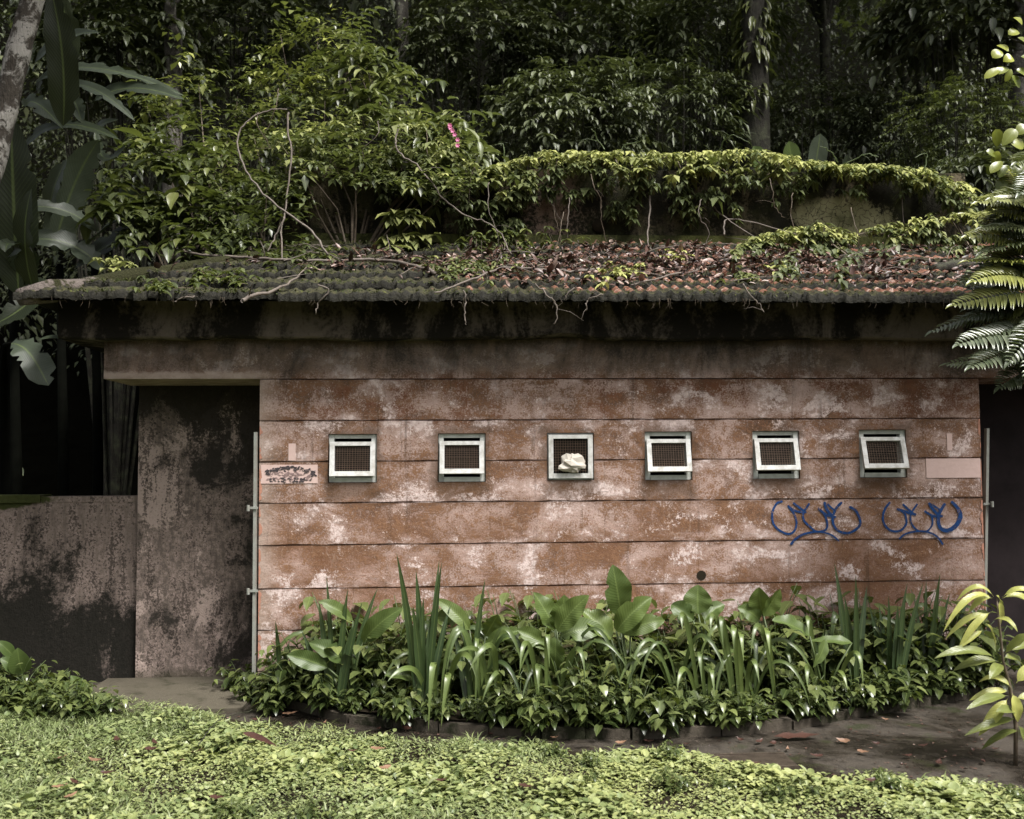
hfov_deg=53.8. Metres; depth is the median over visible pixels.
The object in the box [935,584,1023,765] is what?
sapling
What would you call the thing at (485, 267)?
weed
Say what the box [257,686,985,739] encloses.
bed kerb
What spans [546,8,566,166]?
tree
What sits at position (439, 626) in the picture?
heart leaf plant
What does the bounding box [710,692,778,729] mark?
heart leaf plant
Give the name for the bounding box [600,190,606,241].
vine
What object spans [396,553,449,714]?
sword leaf plant
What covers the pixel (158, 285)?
weed
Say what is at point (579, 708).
heart leaf plant
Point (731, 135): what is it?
tendril
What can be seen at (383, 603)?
heart leaf plant
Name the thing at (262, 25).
bush
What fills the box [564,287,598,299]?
dangling root
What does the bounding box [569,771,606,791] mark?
heart leaf plant
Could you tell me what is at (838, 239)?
creeper
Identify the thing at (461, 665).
heart leaf plant
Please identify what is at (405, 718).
heart leaf plant
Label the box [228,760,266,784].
heart leaf plant
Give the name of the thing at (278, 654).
sword leaf plant
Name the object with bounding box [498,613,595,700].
heart leaf plant
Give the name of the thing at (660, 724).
heart leaf plant
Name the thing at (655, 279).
branch
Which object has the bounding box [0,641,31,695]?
taro plant
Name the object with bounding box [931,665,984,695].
heart leaf plant
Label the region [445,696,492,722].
heart leaf plant
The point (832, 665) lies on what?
heart leaf plant
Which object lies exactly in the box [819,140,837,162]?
tendril
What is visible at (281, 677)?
heart leaf plant
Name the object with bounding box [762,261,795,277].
weed
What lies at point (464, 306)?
dangling root
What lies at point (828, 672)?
heart leaf plant
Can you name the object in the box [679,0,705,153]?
tree
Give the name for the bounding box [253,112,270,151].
vine
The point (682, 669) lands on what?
strap leaf plant
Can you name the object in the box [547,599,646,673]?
heart leaf plant
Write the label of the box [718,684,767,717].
heart leaf plant
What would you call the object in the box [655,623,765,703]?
heart leaf plant
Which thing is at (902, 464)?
window
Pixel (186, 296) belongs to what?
dangling root
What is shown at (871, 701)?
heart leaf plant
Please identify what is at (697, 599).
broad leaf plant
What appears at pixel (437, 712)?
heart leaf plant
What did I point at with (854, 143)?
bush
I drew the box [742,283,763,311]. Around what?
dangling root
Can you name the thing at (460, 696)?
heart leaf plant
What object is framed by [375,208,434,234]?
weed
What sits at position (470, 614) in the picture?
heart leaf plant
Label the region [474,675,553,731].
heart leaf plant
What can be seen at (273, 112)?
vine
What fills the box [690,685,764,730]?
heart leaf plant
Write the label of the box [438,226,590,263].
weed
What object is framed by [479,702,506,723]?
heart leaf plant
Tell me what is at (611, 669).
heart leaf plant
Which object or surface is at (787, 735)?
dead leaf
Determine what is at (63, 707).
heart leaf plant
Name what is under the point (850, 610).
heart leaf plant
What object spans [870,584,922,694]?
sword leaf plant
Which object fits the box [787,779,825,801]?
heart leaf plant
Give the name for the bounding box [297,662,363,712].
heart leaf plant
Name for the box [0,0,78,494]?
banana plant
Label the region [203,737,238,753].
heart leaf plant
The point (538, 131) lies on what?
bush
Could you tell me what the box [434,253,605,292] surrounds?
branch
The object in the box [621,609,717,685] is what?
heart leaf plant
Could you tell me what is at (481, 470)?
window
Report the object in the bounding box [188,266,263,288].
weed
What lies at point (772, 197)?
vine
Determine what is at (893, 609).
heart leaf plant
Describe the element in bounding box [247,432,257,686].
metal post
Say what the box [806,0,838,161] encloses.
tree
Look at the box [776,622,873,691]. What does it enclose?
heart leaf plant
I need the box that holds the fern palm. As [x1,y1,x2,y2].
[925,151,1023,393]
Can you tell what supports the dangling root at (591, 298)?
attached to the toilet block
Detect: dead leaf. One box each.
[70,778,81,782]
[144,746,156,749]
[209,795,224,798]
[243,731,275,745]
[379,765,390,768]
[519,783,531,786]
[774,732,817,738]
[837,738,849,741]
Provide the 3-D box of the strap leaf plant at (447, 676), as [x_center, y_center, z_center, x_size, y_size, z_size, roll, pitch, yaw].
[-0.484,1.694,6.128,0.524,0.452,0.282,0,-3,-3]
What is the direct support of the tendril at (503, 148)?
attached to the creeper at (691, 169)
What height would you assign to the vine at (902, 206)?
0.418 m
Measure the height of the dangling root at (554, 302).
0.277 m
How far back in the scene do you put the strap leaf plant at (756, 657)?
6.22 m
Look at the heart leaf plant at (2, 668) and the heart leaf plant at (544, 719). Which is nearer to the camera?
the heart leaf plant at (544, 719)
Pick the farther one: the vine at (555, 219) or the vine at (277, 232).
the vine at (555, 219)
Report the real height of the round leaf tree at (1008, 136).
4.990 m
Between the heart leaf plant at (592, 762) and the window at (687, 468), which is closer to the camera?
the heart leaf plant at (592, 762)
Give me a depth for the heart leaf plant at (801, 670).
6.62 m
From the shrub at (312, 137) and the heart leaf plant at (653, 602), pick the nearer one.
the heart leaf plant at (653, 602)
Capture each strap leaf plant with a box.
[266,622,395,676]
[382,621,508,687]
[388,651,475,730]
[440,625,532,709]
[458,642,501,705]
[518,626,627,710]
[520,634,584,704]
[617,633,728,705]
[677,611,714,715]
[697,624,810,708]
[710,612,758,701]
[751,623,794,713]
[758,630,825,687]
[805,615,862,700]
[816,611,917,674]
[918,602,989,664]
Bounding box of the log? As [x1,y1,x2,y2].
[929,259,975,270]
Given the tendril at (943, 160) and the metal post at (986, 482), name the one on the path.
the metal post at (986, 482)
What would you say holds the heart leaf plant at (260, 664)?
on the bed soil at (458, 714)
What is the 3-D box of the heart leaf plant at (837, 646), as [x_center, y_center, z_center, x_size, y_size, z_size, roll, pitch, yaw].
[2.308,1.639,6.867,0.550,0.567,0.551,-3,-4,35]
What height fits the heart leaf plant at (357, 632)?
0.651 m
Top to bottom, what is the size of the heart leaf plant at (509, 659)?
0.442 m
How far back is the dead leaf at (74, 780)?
4.95 m
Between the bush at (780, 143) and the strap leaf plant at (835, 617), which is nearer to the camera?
the strap leaf plant at (835, 617)
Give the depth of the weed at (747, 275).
7.37 m
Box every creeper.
[366,141,539,245]
[470,149,719,232]
[696,148,982,244]
[729,209,1000,288]
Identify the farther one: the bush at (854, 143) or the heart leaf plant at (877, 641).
the bush at (854, 143)
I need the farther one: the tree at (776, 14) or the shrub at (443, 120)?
the tree at (776, 14)
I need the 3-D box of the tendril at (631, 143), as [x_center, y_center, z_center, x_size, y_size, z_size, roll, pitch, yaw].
[1.073,-2.337,8.975,0.201,0.173,0.080,-1,-3,17]
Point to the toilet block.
(723, 439)
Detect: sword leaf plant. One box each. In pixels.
[268,621,289,681]
[301,576,377,706]
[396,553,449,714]
[455,581,484,709]
[834,563,866,687]
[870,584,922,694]
[914,576,971,689]
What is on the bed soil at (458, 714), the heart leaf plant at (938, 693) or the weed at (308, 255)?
the heart leaf plant at (938, 693)
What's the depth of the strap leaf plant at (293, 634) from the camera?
6.78 m
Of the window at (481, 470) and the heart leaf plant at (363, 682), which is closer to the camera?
the heart leaf plant at (363, 682)
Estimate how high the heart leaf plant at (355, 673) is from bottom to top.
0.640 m
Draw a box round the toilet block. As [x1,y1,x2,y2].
[13,167,1023,686]
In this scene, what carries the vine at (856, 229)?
hanging from the creeper at (838, 239)
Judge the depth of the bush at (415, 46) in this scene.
14.37 m
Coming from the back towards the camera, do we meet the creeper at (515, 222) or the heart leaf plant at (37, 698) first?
the creeper at (515, 222)
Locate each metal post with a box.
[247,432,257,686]
[983,428,993,610]
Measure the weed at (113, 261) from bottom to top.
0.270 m
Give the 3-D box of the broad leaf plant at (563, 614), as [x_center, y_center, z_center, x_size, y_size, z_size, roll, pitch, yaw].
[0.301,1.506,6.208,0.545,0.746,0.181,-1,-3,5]
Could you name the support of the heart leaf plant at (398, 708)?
on the bed soil at (458, 714)
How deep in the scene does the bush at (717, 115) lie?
13.02 m
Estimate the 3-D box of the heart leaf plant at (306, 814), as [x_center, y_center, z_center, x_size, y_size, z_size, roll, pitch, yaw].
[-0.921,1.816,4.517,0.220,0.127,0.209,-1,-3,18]
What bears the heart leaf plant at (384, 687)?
on the bed soil at (458, 714)
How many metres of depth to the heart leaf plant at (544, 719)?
5.86 m
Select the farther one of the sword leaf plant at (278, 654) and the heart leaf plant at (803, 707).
the sword leaf plant at (278, 654)
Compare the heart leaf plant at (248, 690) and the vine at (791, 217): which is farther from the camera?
the vine at (791, 217)
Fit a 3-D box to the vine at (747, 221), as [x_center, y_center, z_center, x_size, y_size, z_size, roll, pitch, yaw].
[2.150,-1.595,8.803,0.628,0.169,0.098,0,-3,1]
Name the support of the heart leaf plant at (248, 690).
on the porch slab
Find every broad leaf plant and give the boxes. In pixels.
[287,599,402,697]
[384,654,445,697]
[438,598,517,700]
[517,592,604,709]
[583,565,664,704]
[671,585,724,687]
[738,587,781,695]
[772,614,851,705]
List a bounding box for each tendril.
[495,140,505,157]
[579,122,604,149]
[622,135,642,149]
[718,131,750,150]
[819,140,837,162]
[844,153,877,163]
[915,150,934,170]
[935,151,954,169]
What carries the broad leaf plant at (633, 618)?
on the bed soil at (458, 714)
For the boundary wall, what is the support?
on the ground
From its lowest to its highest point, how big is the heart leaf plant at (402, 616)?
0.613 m
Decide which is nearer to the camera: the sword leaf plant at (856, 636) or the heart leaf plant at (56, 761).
the heart leaf plant at (56, 761)
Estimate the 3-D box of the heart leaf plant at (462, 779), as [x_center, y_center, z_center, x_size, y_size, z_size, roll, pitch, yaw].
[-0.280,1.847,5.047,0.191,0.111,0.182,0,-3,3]
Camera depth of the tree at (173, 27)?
11.37 m
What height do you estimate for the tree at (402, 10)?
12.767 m
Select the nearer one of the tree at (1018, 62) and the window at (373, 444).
the window at (373, 444)
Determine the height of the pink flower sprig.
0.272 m
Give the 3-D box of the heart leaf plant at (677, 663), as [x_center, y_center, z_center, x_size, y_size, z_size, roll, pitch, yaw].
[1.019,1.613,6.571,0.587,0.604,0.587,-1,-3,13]
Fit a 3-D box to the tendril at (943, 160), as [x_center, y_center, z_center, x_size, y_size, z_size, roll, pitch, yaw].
[3.883,-2.232,9.104,0.201,0.180,0.120,0,-3,-3]
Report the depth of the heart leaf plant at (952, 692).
6.75 m
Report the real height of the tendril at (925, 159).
0.205 m
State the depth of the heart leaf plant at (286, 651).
6.74 m
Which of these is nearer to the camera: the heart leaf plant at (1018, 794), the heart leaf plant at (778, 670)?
the heart leaf plant at (1018, 794)
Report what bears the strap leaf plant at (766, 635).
on the bed soil at (458, 714)
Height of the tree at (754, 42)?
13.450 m
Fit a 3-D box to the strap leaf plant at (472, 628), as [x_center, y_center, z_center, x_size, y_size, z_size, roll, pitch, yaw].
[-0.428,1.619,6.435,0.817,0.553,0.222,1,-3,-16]
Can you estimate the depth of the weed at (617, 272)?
7.45 m
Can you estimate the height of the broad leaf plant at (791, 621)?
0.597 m
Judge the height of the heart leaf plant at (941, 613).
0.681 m
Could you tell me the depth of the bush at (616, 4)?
14.84 m
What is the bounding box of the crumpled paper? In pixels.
[558,453,585,472]
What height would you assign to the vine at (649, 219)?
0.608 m
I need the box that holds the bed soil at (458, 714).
[308,683,969,725]
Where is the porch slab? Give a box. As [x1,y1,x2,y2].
[52,676,252,714]
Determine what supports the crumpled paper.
in the toilet block
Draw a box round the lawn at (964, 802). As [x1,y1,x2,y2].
[0,688,1023,818]
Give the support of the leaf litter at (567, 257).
on the toilet block
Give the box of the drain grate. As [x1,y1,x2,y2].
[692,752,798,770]
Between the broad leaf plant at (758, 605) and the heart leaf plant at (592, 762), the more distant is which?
the broad leaf plant at (758, 605)
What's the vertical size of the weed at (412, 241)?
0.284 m
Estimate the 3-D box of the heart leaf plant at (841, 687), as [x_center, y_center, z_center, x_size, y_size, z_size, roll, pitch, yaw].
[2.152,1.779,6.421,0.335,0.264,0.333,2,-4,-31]
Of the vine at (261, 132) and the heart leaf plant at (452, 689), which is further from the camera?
the vine at (261, 132)
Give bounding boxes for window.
[329,435,376,481]
[439,434,484,481]
[547,433,592,479]
[645,432,691,479]
[752,431,800,478]
[859,430,909,476]
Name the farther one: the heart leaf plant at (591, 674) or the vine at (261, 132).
the vine at (261, 132)
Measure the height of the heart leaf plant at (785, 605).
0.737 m
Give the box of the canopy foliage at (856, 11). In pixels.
[0,0,1007,66]
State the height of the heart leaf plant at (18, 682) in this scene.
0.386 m
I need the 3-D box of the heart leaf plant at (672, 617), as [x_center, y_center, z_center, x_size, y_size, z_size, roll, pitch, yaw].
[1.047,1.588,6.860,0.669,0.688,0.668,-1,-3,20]
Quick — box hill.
[0,0,1015,495]
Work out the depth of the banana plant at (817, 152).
11.84 m
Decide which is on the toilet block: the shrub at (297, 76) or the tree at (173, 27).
the shrub at (297, 76)
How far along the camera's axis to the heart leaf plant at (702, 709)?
6.00 m
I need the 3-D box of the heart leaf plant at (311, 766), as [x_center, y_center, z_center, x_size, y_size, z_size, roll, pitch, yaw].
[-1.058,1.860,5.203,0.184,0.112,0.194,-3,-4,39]
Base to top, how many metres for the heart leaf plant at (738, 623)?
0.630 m
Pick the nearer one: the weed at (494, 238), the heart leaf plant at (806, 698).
the heart leaf plant at (806, 698)
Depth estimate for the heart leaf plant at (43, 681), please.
6.84 m
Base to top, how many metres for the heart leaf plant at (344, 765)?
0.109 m
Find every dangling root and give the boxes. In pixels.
[174,295,197,301]
[315,284,328,314]
[460,290,466,324]
[535,283,580,323]
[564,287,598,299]
[581,293,602,319]
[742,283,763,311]
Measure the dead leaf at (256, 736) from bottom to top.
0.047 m
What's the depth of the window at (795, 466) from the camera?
7.30 m
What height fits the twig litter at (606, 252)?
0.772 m
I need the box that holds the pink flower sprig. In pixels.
[448,123,459,156]
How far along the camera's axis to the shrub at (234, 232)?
8.31 m
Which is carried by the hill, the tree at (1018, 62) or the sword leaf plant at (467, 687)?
the tree at (1018, 62)
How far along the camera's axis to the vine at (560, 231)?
8.35 m
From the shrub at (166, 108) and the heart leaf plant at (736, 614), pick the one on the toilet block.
the shrub at (166, 108)
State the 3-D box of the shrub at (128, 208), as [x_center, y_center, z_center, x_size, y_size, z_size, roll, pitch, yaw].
[-2.902,-1.804,8.581,1.539,1.887,2.243,1,-3,-22]
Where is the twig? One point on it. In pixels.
(215, 723)
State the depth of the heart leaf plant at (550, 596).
6.94 m
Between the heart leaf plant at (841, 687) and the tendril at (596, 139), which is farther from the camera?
the tendril at (596, 139)
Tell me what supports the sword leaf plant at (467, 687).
on the bed soil at (458, 714)
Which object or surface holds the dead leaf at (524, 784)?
on the lawn at (964, 802)
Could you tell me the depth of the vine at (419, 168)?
8.39 m
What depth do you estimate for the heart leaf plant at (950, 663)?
6.77 m
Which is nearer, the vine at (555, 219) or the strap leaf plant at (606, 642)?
the strap leaf plant at (606, 642)
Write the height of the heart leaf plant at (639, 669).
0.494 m
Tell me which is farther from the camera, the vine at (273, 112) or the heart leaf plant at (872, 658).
the vine at (273, 112)
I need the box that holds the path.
[89,666,1023,788]
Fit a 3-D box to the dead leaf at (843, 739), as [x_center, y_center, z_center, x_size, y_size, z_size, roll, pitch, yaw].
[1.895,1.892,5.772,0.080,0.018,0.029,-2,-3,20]
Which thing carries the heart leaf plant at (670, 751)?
on the lawn at (964, 802)
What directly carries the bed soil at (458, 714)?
in the bed kerb
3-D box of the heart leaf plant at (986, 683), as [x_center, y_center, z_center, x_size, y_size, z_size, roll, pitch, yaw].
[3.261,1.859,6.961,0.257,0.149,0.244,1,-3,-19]
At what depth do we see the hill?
23.56 m
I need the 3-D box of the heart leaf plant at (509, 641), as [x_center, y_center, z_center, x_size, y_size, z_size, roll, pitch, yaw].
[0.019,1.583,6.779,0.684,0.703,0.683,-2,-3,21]
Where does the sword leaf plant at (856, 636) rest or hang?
on the bed soil at (458, 714)
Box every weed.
[88,255,137,274]
[127,275,196,296]
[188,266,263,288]
[239,242,347,273]
[373,232,442,252]
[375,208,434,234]
[411,255,526,286]
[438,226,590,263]
[584,261,646,289]
[659,248,694,260]
[715,265,759,284]
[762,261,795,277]
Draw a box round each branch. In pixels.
[180,234,435,275]
[241,267,315,302]
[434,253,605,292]
[631,266,699,285]
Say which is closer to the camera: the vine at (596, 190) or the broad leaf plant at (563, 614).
the broad leaf plant at (563, 614)
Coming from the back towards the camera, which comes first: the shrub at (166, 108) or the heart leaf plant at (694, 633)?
the shrub at (166, 108)
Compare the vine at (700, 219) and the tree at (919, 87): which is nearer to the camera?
the vine at (700, 219)
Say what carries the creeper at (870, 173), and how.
attached to the toilet block
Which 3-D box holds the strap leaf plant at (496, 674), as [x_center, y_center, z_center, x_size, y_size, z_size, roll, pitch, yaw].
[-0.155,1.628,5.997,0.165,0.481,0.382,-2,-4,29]
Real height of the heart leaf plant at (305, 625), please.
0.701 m
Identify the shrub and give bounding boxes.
[75,110,261,265]
[115,20,289,253]
[154,120,336,261]
[219,0,426,240]
[246,83,484,243]
[319,6,537,168]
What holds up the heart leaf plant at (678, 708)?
on the bed soil at (458, 714)
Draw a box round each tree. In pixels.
[0,0,44,182]
[1,0,242,495]
[98,0,292,264]
[395,0,408,162]
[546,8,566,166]
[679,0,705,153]
[728,0,779,170]
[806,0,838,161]
[834,0,1023,188]
[888,0,1023,237]
[900,0,928,168]
[984,17,1023,188]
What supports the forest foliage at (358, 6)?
on the hill
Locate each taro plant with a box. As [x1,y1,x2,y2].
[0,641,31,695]
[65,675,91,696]
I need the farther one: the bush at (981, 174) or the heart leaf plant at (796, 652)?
the bush at (981, 174)
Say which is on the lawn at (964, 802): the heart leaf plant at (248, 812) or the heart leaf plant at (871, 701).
the heart leaf plant at (248, 812)
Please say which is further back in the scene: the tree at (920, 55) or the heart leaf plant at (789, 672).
the tree at (920, 55)
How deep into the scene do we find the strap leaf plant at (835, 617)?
6.71 m
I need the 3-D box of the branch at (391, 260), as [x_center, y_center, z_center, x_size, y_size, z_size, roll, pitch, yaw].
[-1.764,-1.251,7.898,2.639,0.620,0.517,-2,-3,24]
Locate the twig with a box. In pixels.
[198,709,252,745]
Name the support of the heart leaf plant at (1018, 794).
on the lawn at (964, 802)
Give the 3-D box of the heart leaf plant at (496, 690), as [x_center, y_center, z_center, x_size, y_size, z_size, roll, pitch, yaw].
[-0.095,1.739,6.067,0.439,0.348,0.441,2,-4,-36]
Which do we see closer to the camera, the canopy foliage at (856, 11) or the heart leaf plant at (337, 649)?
the heart leaf plant at (337, 649)
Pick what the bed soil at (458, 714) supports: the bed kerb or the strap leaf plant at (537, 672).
the strap leaf plant at (537, 672)
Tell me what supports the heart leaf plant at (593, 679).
on the bed soil at (458, 714)
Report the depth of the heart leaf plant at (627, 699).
5.96 m
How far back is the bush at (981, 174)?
10.79 m
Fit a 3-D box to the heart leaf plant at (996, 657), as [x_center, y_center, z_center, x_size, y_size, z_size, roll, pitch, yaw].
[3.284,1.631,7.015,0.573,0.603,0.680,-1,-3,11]
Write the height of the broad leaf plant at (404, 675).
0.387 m
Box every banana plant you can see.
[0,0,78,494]
[0,335,57,494]
[21,28,183,495]
[62,0,194,495]
[752,133,849,171]
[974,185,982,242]
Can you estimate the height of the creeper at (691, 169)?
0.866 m
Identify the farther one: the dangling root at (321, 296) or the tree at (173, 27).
the tree at (173, 27)
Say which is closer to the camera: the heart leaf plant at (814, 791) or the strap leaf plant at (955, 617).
the heart leaf plant at (814, 791)
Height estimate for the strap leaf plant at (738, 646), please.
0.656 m
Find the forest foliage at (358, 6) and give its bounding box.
[0,0,1012,375]
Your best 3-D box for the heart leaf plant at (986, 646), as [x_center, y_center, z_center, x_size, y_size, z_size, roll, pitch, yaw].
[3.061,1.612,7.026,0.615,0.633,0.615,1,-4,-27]
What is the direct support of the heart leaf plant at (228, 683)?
on the porch slab
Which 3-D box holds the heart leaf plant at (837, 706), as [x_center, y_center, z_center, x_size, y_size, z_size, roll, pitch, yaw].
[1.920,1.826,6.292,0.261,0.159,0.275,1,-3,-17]
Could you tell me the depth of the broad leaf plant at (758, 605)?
6.49 m
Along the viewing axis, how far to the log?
7.87 m
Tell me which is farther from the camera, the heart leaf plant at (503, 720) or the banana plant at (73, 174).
the banana plant at (73, 174)
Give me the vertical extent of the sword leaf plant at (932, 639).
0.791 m
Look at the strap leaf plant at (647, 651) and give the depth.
6.16 m
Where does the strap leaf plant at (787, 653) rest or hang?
on the bed soil at (458, 714)
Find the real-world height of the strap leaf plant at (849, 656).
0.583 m
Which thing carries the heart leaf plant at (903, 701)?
on the bed soil at (458, 714)
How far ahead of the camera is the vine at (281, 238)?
7.94 m
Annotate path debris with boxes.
[0,699,1023,818]
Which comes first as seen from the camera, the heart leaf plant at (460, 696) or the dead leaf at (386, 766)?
the dead leaf at (386, 766)
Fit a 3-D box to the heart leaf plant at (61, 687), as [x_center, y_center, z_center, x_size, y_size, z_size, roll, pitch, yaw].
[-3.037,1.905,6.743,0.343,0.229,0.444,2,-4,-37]
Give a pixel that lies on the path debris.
(682, 746)
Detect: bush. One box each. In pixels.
[119,0,329,253]
[364,0,580,168]
[473,55,672,169]
[475,0,688,169]
[568,25,777,170]
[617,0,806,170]
[726,64,897,171]
[828,71,953,170]
[873,71,1023,242]
[929,138,1023,243]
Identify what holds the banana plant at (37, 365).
on the ground
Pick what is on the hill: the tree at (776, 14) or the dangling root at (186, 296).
the tree at (776, 14)
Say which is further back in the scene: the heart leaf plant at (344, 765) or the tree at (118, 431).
the tree at (118, 431)
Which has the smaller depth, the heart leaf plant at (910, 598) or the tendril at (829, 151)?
the heart leaf plant at (910, 598)
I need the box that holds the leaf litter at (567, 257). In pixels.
[154,235,997,290]
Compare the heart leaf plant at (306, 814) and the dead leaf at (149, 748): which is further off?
the dead leaf at (149, 748)
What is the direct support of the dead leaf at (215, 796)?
on the lawn at (964, 802)
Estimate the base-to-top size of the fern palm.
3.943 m
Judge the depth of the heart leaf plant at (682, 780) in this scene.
4.94 m
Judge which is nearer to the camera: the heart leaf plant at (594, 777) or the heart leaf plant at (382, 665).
the heart leaf plant at (594, 777)
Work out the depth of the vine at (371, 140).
8.27 m
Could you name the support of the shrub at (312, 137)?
on the toilet block
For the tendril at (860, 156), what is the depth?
9.08 m
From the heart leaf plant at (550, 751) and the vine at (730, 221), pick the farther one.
the vine at (730, 221)
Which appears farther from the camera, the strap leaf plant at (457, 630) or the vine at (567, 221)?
the vine at (567, 221)
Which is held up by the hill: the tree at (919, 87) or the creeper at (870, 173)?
the tree at (919, 87)
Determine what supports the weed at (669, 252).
on the toilet block
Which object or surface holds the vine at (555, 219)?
hanging from the creeper at (691, 169)
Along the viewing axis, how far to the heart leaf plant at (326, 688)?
6.39 m
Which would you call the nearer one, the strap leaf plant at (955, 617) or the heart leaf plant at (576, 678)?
the heart leaf plant at (576, 678)
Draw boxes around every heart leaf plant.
[0,655,57,697]
[0,661,17,680]
[0,672,44,714]
[3,670,63,704]
[8,664,79,688]
[8,687,67,720]
[25,673,77,709]
[33,753,67,771]
[42,678,117,718]
[65,682,132,721]
[96,811,128,818]
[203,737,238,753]
[205,659,257,691]
[216,797,264,818]
[225,674,263,699]
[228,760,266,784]
[240,678,300,716]
[248,657,318,704]
[251,670,306,705]
[255,649,302,691]
[265,620,327,696]
[287,669,369,712]
[287,798,336,818]
[291,592,389,689]
[294,760,324,779]
[296,614,401,698]
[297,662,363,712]
[315,600,407,681]
[329,685,372,713]
[333,754,369,771]
[334,625,437,694]
[334,643,403,705]
[346,677,411,712]
[347,606,412,701]
[364,637,460,693]
[367,684,434,725]
[372,677,421,725]
[379,595,447,668]
[389,605,461,660]
[405,633,460,700]
[411,689,460,722]
[425,608,485,680]
[436,604,514,690]
[440,766,475,785]
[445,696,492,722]
[446,614,536,700]
[452,590,547,687]
[454,622,502,706]
[461,669,544,728]
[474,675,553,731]
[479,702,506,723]
[486,589,582,690]
[490,641,564,701]
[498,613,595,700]
[508,689,574,735]
[515,591,602,683]
[527,651,642,728]
[541,684,625,735]
[541,741,569,756]
[543,590,620,682]
[543,655,597,701]
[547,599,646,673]
[551,648,615,698]
[562,610,681,707]
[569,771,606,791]
[576,635,679,700]
[576,750,603,768]
[589,599,662,675]
[595,669,664,735]
[600,678,710,737]
[618,632,713,699]
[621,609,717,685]
[631,614,710,695]
[640,609,705,694]
[641,693,698,729]
[649,739,684,761]
[651,765,697,794]
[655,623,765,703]
[655,677,731,725]
[661,606,738,688]
[680,613,760,689]
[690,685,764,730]
[693,598,810,692]
[705,774,738,793]
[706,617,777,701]
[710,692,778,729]
[712,583,817,659]
[715,641,789,700]
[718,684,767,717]
[738,615,810,700]
[745,624,842,689]
[751,695,783,718]
[756,782,796,804]
[758,675,849,720]
[762,595,892,690]
[767,607,843,689]
[774,681,830,720]
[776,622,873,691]
[786,595,878,663]
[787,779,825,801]
[809,660,846,694]
[816,690,845,715]
[822,590,905,679]
[825,669,884,714]
[827,608,941,682]
[828,674,898,712]
[829,611,892,670]
[837,662,908,712]
[848,600,919,661]
[862,664,928,712]
[864,590,963,689]
[867,767,907,793]
[886,613,956,672]
[895,590,1000,694]
[903,654,961,699]
[907,655,963,698]
[917,598,1006,688]
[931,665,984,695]
[941,675,968,694]
[945,601,1023,691]
[957,659,996,687]
[974,675,998,690]
[997,783,1023,805]
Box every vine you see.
[236,108,328,255]
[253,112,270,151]
[257,88,278,136]
[267,112,292,251]
[280,217,284,257]
[362,122,378,158]
[394,128,511,254]
[487,183,512,246]
[548,212,563,249]
[552,191,560,242]
[566,198,569,247]
[591,175,603,207]
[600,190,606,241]
[647,195,651,249]
[698,199,709,244]
[711,204,754,236]
[722,218,795,235]
[755,178,781,216]
[790,193,802,247]
[850,207,871,252]
[902,187,904,222]
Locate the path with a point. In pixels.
(839, 756)
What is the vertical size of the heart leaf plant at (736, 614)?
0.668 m
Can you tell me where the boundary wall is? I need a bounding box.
[0,494,137,682]
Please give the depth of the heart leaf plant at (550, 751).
5.55 m
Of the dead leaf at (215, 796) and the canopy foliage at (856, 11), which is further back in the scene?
the canopy foliage at (856, 11)
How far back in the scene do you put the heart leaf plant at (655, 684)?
6.44 m
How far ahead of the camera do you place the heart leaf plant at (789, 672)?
6.54 m
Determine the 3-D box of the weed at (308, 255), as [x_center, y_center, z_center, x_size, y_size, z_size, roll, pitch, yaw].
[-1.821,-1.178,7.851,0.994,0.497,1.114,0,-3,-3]
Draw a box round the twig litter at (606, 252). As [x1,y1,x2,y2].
[259,235,997,282]
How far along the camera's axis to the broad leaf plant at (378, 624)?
6.48 m
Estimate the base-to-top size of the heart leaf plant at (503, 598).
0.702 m
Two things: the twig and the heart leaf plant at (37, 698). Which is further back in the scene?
the heart leaf plant at (37, 698)
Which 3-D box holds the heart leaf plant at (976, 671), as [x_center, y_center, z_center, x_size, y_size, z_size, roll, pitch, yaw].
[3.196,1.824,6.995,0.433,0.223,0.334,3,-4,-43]
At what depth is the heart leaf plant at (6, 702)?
6.59 m

